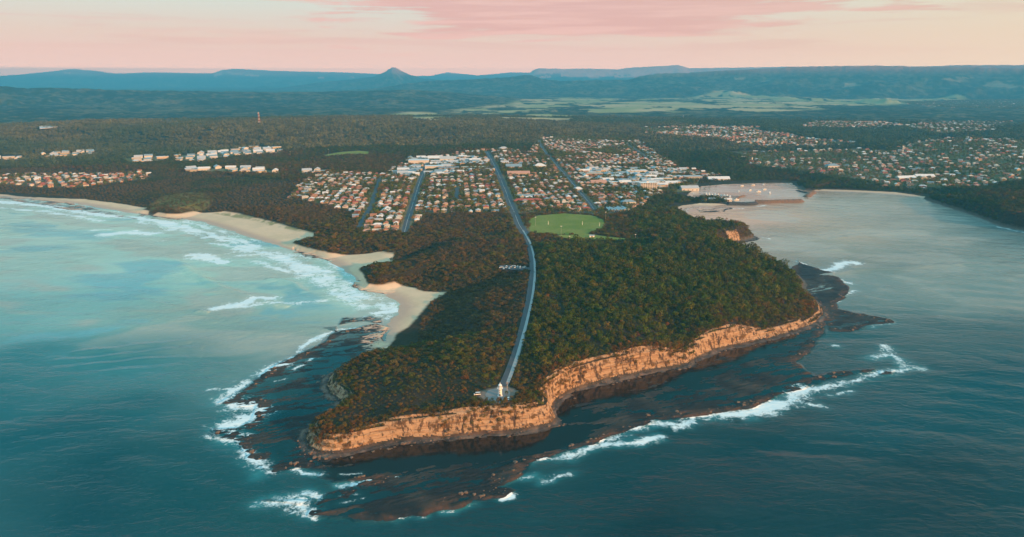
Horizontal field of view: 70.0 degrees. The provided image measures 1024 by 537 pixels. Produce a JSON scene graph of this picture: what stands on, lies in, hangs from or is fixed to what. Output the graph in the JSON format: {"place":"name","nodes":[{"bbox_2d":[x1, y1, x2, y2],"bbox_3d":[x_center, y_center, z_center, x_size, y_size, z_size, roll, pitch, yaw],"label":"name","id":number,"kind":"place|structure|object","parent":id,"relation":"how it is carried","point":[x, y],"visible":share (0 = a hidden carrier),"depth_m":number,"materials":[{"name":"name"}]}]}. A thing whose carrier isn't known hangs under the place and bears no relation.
{"place":"outdoors","nodes":[
{"label":"outdoors","id":0,"kind":"place"},
{"bbox_2d":[39,125,55,128],"bbox_3d":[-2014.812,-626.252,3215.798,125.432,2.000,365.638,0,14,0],"label":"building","id":1,"kind":"structure","parent":0,"point":[45,126],"depth_m":3171.29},
{"bbox_2d":[357,179,380,226],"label":"road","id":2,"kind":"structure","parent":0,"point":[369,208],"depth_m":1509.67,"materials":[{"name":"grey asphalt"}]},
{"bbox_2d":[402,165,425,231],"bbox_3d":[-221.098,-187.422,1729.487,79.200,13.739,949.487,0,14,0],"label":"road","id":3,"kind":"structure","parent":0,"point":[411,206],"depth_m":1532.03,"materials":[{"name":"grey asphalt"}]},
{"bbox_2d":[455,187,458,198],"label":"road","id":4,"kind":"structure","parent":0,"point":[456,192],"depth_m":1665.05,"materials":[{"name":"grey asphalt"}]},
{"bbox_2d":[0,183,924,351],"bbox_3d":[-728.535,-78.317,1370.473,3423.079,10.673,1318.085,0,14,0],"label":"beach","id":5,"kind":"structure","parent":0,"point":[413,302],"depth_m":1241.80,"materials":[{"name":"beige sand"}]},
{"bbox_2d":[485,152,528,233],"bbox_3d":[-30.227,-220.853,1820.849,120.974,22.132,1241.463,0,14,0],"label":"road","id":6,"kind":"structure","parent":0,"point":[518,223],"depth_m":1589.46,"materials":[{"name":"grey asphalt"}]},
{"bbox_2d":[0,183,1023,536],"bbox_3d":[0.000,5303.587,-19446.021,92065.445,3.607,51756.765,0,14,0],"label":"sea","id":7,"kind":"structure","parent":0,"point":[136,351],"depth_m":625.56,"materials":[{"name":"liquid"}]},
{"bbox_2d":[727,202,757,205],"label":"breakwater","id":8,"kind":"object","parent":7,"relation":"in","point":[744,203],"visible":1,"depth_m":1625.65,"materials":[{"name":"grey stone"}]},
{"bbox_2d":[755,199,804,203],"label":"breakwater","id":9,"kind":"object","parent":7,"relation":"in","point":[779,201],"visible":0.98,"depth_m":1651.44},
{"bbox_2d":[0,98,1023,446],"label":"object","id":10,"kind":"object","parent":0,"point":[286,162],"depth_m":1315.97,"materials":[{"name":"green plant"}]},
{"bbox_2d":[0,117,1023,438],"bbox_3d":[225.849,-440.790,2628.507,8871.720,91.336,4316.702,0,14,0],"label":"ground","id":11,"kind":"structure","parent":0,"point":[566,223],"depth_m":1167.21,"materials":[{"name":"green plant"}]},
{"bbox_2d":[350,369,358,373],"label":"coastal tree","id":12,"kind":"object","parent":11,"relation":"on","point":[352,371],"visible":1,"depth_m":664.12,"materials":[{"name":"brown plant"}]},
{"bbox_2d":[392,170,416,173],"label":"building","id":13,"kind":"structure","parent":11,"relation":"on","point":[394,171],"depth_m":1978.29,"materials":[{"name":"grey metal"}]},
{"bbox_2d":[400,165,423,230],"bbox_3d":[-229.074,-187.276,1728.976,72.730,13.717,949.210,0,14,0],"label":"verge","id":14,"kind":"structure","parent":11,"relation":"on","point":[401,225],"depth_m":1521.65,"materials":[{"name":"green plant"}]},
{"bbox_2d":[408,174,424,231],"bbox_3d":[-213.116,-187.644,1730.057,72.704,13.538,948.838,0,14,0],"label":"verge","id":15,"kind":"structure","parent":11,"relation":"on","point":[411,221],"depth_m":1442.01,"materials":[{"name":"green plant"}]},
{"bbox_2d":[408,159,428,164],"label":"building","id":16,"kind":"structure","parent":11,"relation":"on","point":[424,161],"depth_m":2165.88,"materials":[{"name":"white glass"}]},
{"bbox_2d":[425,165,443,169],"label":"building","id":17,"kind":"structure","parent":11,"relation":"on","point":[431,166],"depth_m":2064.14,"materials":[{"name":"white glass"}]},
{"bbox_2d":[428,155,441,159],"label":"hall","id":18,"kind":"structure","parent":11,"relation":"on","point":[436,157],"depth_m":2253.51,"materials":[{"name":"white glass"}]},
{"bbox_2d":[439,156,455,161],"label":"house","id":19,"kind":"structure","parent":11,"relation":"on","point":[441,158],"depth_m":2211.24,"materials":[{"name":"silver metal"}]},
{"bbox_2d":[438,166,458,169],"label":"house","id":20,"kind":"structure","parent":11,"relation":"on","point":[451,167],"depth_m":2041.47,"materials":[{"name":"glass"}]},
{"bbox_2d":[455,348,464,355],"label":"coastal tree","id":21,"kind":"object","parent":11,"relation":"on","point":[459,352],"visible":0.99,"depth_m":674.23,"materials":[{"name":"green plant"}]},
{"bbox_2d":[485,365,493,370],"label":"coastal tree","id":22,"kind":"object","parent":11,"relation":"on","point":[488,367],"visible":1,"depth_m":639.34,"materials":[{"name":"brown plant"}]},
{"bbox_2d":[485,387,509,402],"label":"turning circle","id":23,"kind":"object","parent":11,"relation":"on","point":[491,393],"visible":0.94,"depth_m":598.54,"materials":[{"name":"asphalt"}]},
{"bbox_2d":[497,384,502,396],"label":"lighthouse","id":24,"kind":"object","parent":23,"relation":"on","point":[499,387],"visible":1,"depth_m":593.51,"materials":[{"name":"white paint"}]},
{"bbox_2d":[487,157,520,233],"bbox_3d":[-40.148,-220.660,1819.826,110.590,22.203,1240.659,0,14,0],"label":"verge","id":25,"kind":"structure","parent":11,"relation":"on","point":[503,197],"depth_m":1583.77,"materials":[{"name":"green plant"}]},
{"bbox_2d":[490,152,529,231],"bbox_3d":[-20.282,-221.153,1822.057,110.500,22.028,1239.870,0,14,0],"label":"verge","id":26,"kind":"structure","parent":11,"relation":"on","point":[515,204],"depth_m":1657.77,"materials":[{"name":"green plant"}]},
{"bbox_2d":[0,113,1023,168],"bbox_3d":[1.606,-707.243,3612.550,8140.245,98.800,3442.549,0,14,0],"label":"ridge forest","id":27,"kind":"object","parent":11,"relation":"on","point":[493,125],"visible":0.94,"depth_m":2974.11,"materials":[{"name":"green plant"}]},
{"bbox_2d":[0,100,1023,199],"bbox_3d":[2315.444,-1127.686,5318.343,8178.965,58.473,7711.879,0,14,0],"label":"houses","id":28,"kind":"structure","parent":11,"relation":"on","point":[211,154],"depth_m":2120.74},
{"bbox_2d":[505,164,521,167],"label":"hall","id":29,"kind":"structure","parent":11,"relation":"on","point":[514,165],"depth_m":2031.48,"materials":[{"name":"grey metal"}]},
{"bbox_2d":[499,265,530,269],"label":"parking area","id":30,"kind":"object","parent":11,"relation":"on","point":[518,268],"visible":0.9,"depth_m":991.53,"materials":[{"name":"asphalt"}]},
{"bbox_2d":[507,171,529,174],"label":"hall","id":31,"kind":"structure","parent":11,"relation":"on","point":[519,172],"depth_m":1934.98,"materials":[{"name":"orange tile"}]},
{"bbox_2d":[506,230,535,382],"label":"footpath","id":32,"kind":"structure","parent":11,"relation":"on","point":[520,345],"depth_m":767.37,"materials":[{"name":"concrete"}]},
{"bbox_2d":[507,232,534,385],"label":"kerb","id":33,"kind":"structure","parent":32,"relation":"on","point":[526,329],"depth_m":699.06,"materials":[{"name":"concrete"}]},
{"bbox_2d":[513,198,541,201],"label":"building","id":34,"kind":"structure","parent":11,"relation":"on","point":[521,199],"depth_m":1551.66,"materials":[{"name":"brick"}]},
{"bbox_2d":[514,194,543,196],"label":"building","id":35,"kind":"structure","parent":11,"relation":"on","point":[530,194],"depth_m":1614.23,"materials":[{"name":"white glass"}]},
{"bbox_2d":[531,322,541,330],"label":"coastal tree","id":36,"kind":"object","parent":11,"relation":"on","point":[533,323],"visible":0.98,"depth_m":731.80,"materials":[{"name":"green plant"}]},
{"bbox_2d":[531,341,543,352],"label":"coastal tree","id":37,"kind":"object","parent":11,"relation":"on","point":[536,344],"visible":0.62,"depth_m":682.97,"materials":[{"name":"green plant"}]},
{"bbox_2d":[530,345,545,355],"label":"coastal tree","id":38,"kind":"object","parent":11,"relation":"on","point":[536,349],"visible":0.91,"depth_m":670.72,"materials":[{"name":"green plant"}]},
{"bbox_2d":[533,163,545,167],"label":"hall","id":39,"kind":"structure","parent":11,"relation":"on","point":[539,164],"depth_m":2057.37,"materials":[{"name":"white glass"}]},
{"bbox_2d":[538,299,547,305],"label":"coastal tree","id":40,"kind":"object","parent":11,"relation":"on","point":[544,301],"visible":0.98,"depth_m":814.44,"materials":[{"name":"green plant"}]},
{"bbox_2d":[540,356,550,364],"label":"coastal tree","id":41,"kind":"object","parent":11,"relation":"on","point":[545,361],"visible":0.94,"depth_m":649.65,"materials":[{"name":"green plant"}]},
{"bbox_2d":[546,316,555,325],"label":"coastal tree","id":42,"kind":"object","parent":11,"relation":"on","point":[550,321],"visible":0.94,"depth_m":746.49,"materials":[{"name":"green plant"}]},
{"bbox_2d":[216,284,887,497],"bbox_3d":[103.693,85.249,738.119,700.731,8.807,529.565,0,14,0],"label":"fallen rocks","id":43,"kind":"object","parent":11,"relation":"on","point":[405,442],"visible":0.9,"depth_m":612.10,"materials":[{"name":"brown stone"}]},
{"bbox_2d":[540,141,597,208],"bbox_3d":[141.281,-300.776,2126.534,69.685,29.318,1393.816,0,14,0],"label":"verge","id":44,"kind":"structure","parent":11,"relation":"on","point":[592,202],"depth_m":1872.24,"materials":[{"name":"green plant"}]},
{"bbox_2d":[571,334,579,343],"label":"coastal tree","id":45,"kind":"object","parent":11,"relation":"on","point":[573,335],"visible":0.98,"depth_m":701.61,"materials":[{"name":"green plant"}]},
{"bbox_2d":[572,317,580,326],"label":"coastal tree","id":46,"kind":"object","parent":11,"relation":"on","point":[577,318],"visible":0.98,"depth_m":742.94,"materials":[{"name":"green plant"}]},
{"bbox_2d":[572,234,580,241],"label":"coastal tree","id":47,"kind":"object","parent":11,"relation":"on","point":[576,238],"visible":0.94,"depth_m":1139.90,"materials":[{"name":"green plant"}]},
{"bbox_2d":[574,266,583,273],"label":"coastal tree","id":48,"kind":"object","parent":11,"relation":"on","point":[577,268],"visible":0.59,"depth_m":929.24,"materials":[{"name":"green plant"}]},
{"bbox_2d":[582,344,593,354],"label":"coastal tree","id":49,"kind":"object","parent":11,"relation":"on","point":[588,349],"visible":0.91,"depth_m":681.40,"materials":[{"name":"green plant"}]},
{"bbox_2d":[583,255,592,262],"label":"coastal tree","id":50,"kind":"object","parent":11,"relation":"on","point":[586,258],"visible":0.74,"depth_m":980.33,"materials":[{"name":"green plant"}]},
{"bbox_2d":[579,172,602,175],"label":"building","id":51,"kind":"structure","parent":11,"relation":"on","point":[591,173],"depth_m":1973.71,"materials":[{"name":"metal"}]},
{"bbox_2d":[590,180,606,183],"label":"hall","id":52,"kind":"structure","parent":11,"relation":"on","point":[597,181],"depth_m":1841.15,"materials":[{"name":"orange"}]},
{"bbox_2d":[604,308,614,315],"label":"coastal tree","id":53,"kind":"object","parent":11,"relation":"on","point":[613,311],"visible":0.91,"depth_m":770.38,"materials":[{"name":"green plant"}]},
{"bbox_2d":[616,178,638,180],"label":"building","id":54,"kind":"structure","parent":11,"relation":"on","point":[630,179],"depth_m":1909.63,"materials":[{"name":"silver metal"}]},
{"bbox_2d":[620,199,635,203],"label":"house","id":55,"kind":"structure","parent":11,"relation":"on","point":[629,200],"depth_m":1538.10,"materials":[{"name":"glass"}]},
{"bbox_2d":[631,265,640,273],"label":"coastal tree","id":56,"kind":"object","parent":11,"relation":"on","point":[638,268],"visible":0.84,"depth_m":920.00,"materials":[{"name":"green plant"}]},
{"bbox_2d":[625,169,647,171],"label":"hall","id":57,"kind":"structure","parent":11,"relation":"on","point":[636,170],"depth_m":2059.24,"materials":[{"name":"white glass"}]},
{"bbox_2d":[632,243,640,251],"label":"coastal tree","id":58,"kind":"object","parent":11,"relation":"on","point":[635,249],"visible":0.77,"depth_m":1058.81,"materials":[{"name":"green plant"}]},
{"bbox_2d":[636,293,645,301],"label":"coastal tree","id":59,"kind":"object","parent":11,"relation":"on","point":[640,297],"visible":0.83,"depth_m":814.21,"materials":[{"name":"green plant"}]},
{"bbox_2d":[638,315,647,321],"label":"coastal tree","id":60,"kind":"object","parent":11,"relation":"on","point":[643,318],"visible":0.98,"depth_m":753.50,"materials":[{"name":"green plant"}]},
{"bbox_2d":[637,181,656,189],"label":"apartment building","id":61,"kind":"structure","parent":11,"relation":"on","point":[649,184],"depth_m":1764.63,"materials":[{"name":"white paint"}]},
{"bbox_2d":[650,264,660,270],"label":"coastal tree","id":62,"kind":"object","parent":11,"relation":"on","point":[656,265],"visible":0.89,"depth_m":937.91,"materials":[{"name":"green plant"}]},
{"bbox_2d":[651,320,661,328],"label":"coastal tree","id":63,"kind":"object","parent":11,"relation":"on","point":[657,323],"visible":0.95,"depth_m":746.82,"materials":[{"name":"green plant"}]},
{"bbox_2d":[666,255,674,262],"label":"coastal tree","id":64,"kind":"object","parent":11,"relation":"on","point":[670,259],"visible":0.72,"depth_m":971.75,"materials":[{"name":"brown plant"}]},
{"bbox_2d":[679,185,698,190],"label":"building","id":65,"kind":"structure","parent":11,"relation":"on","point":[689,187],"depth_m":1830.20,"materials":[{"name":"silver metal"}]},
{"bbox_2d":[684,302,694,309],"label":"coastal tree","id":66,"kind":"object","parent":11,"relation":"on","point":[689,304],"visible":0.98,"depth_m":790.39,"materials":[{"name":"green plant"}]},
{"bbox_2d":[688,246,694,254],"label":"coastal tree","id":67,"kind":"object","parent":11,"relation":"on","point":[692,248],"visible":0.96,"depth_m":1035.37,"materials":[{"name":"green plant"}]},
{"bbox_2d":[682,175,702,178],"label":"building","id":68,"kind":"structure","parent":11,"relation":"on","point":[694,176],"depth_m":2005.27,"materials":[{"name":"silver metal"}]},
{"bbox_2d":[688,266,700,272],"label":"coastal tree","id":69,"kind":"object","parent":11,"relation":"on","point":[694,268],"visible":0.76,"depth_m":946.42,"materials":[{"name":"green plant"}]},
{"bbox_2d":[707,176,729,180],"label":"building","id":70,"kind":"structure","parent":11,"relation":"on","point":[719,178],"depth_m":1998.71,"materials":[{"name":"white glass"}]},
{"bbox_2d":[746,242,757,248],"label":"coastal tree","id":71,"kind":"object","parent":11,"relation":"on","point":[751,245],"visible":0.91,"depth_m":1075.88,"materials":[{"name":"green plant"}]},
{"bbox_2d":[752,246,761,253],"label":"coastal tree","id":72,"kind":"object","parent":11,"relation":"on","point":[756,248],"visible":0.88,"depth_m":1056.86,"materials":[{"name":"green plant"}]},
{"bbox_2d":[769,284,780,293],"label":"coastal tree","id":73,"kind":"object","parent":11,"relation":"on","point":[774,287],"visible":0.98,"depth_m":884.68,"materials":[{"name":"green plant"}]},
{"bbox_2d":[774,264,783,272],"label":"coastal tree","id":74,"kind":"object","parent":11,"relation":"on","point":[777,265],"visible":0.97,"depth_m":996.00,"materials":[{"name":"green plant"}]},
{"bbox_2d":[775,297,784,303],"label":"coastal tree","id":75,"kind":"object","parent":11,"relation":"on","point":[779,300],"visible":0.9,"depth_m":854.90,"materials":[{"name":"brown plant"}]},
{"bbox_2d":[781,258,789,265],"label":"coastal tree","id":76,"kind":"object","parent":11,"relation":"on","point":[786,262],"visible":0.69,"depth_m":1031.34,"materials":[{"name":"green plant"}]},
{"bbox_2d":[803,191,816,196],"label":"groyne","id":77,"kind":"object","parent":11,"relation":"on","point":[810,194],"visible":1,"depth_m":1757.85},
{"bbox_2d":[825,163,839,167],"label":"house","id":78,"kind":"structure","parent":11,"relation":"on","point":[833,165],"depth_m":2144.95,"materials":[{"name":"glass"}]},
{"bbox_2d":[894,175,916,179],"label":"hall","id":79,"kind":"structure","parent":11,"relation":"on","point":[906,176],"depth_m":1936.67,"materials":[{"name":"white glass"}]},
{"bbox_2d":[914,174,934,178],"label":"hall","id":80,"kind":"structure","parent":11,"relation":"on","point":[925,175],"depth_m":1961.70,"materials":[{"name":"white glass"}]},
{"bbox_2d":[0,81,1023,124],"bbox_3d":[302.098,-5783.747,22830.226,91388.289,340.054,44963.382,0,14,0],"label":"hills","id":81,"kind":"structure","parent":0,"point":[26,102],"depth_m":7490.60,"materials":[{"name":"teal plant"}]},
{"bbox_2d":[0,186,1023,520],"bbox_3d":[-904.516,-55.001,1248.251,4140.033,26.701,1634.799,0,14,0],"label":"rock shelf","id":82,"kind":"object","parent":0,"point":[420,502],"visible":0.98,"depth_m":618.93,"materials":[{"name":"brown stone"}]},
{"bbox_2d":[0,65,1023,88],"bbox_3d":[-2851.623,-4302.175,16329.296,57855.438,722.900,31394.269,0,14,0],"label":"mountains","id":83,"kind":"structure","parent":0,"point":[979,76],"depth_m":12818.58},
{"bbox_2d":[0,0,1023,75],"label":"sky","id":84,"kind":"structure","parent":0,"point":[413,37],"materials":[{"name":"pink"}]},
{"bbox_2d":[499,232,533,385],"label":"road","id":85,"kind":"structure","parent":0,"point":[503,382],"depth_m":780.56,"materials":[{"name":"grey asphalt"}]},
{"bbox_2d":[306,230,822,450],"bbox_3d":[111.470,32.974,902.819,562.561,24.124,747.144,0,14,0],"label":"cliff","id":86,"kind":"structure","parent":0,"point":[610,367],"depth_m":623.49,"materials":[{"name":"stone"}]},
{"bbox_2d":[538,141,595,210],"bbox_3d":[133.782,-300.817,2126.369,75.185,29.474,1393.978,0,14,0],"label":"road","id":87,"kind":"structure","parent":0,"point":[588,201],"depth_m":1863.56,"materials":[{"name":"grey asphalt"}]},
{"bbox_2d":[519,211,617,213],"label":"road","id":88,"kind":"structure","parent":0,"point":[580,212],"depth_m":1432.56,"materials":[{"name":"grey asphalt"}]},
{"bbox_2d":[396,90,966,116],"bbox_3d":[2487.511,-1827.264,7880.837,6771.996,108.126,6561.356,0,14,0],"label":"farmland","id":89,"kind":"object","parent":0,"point":[637,106],"visible":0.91,"depth_m":7699.72,"materials":[{"name":"green plant"}]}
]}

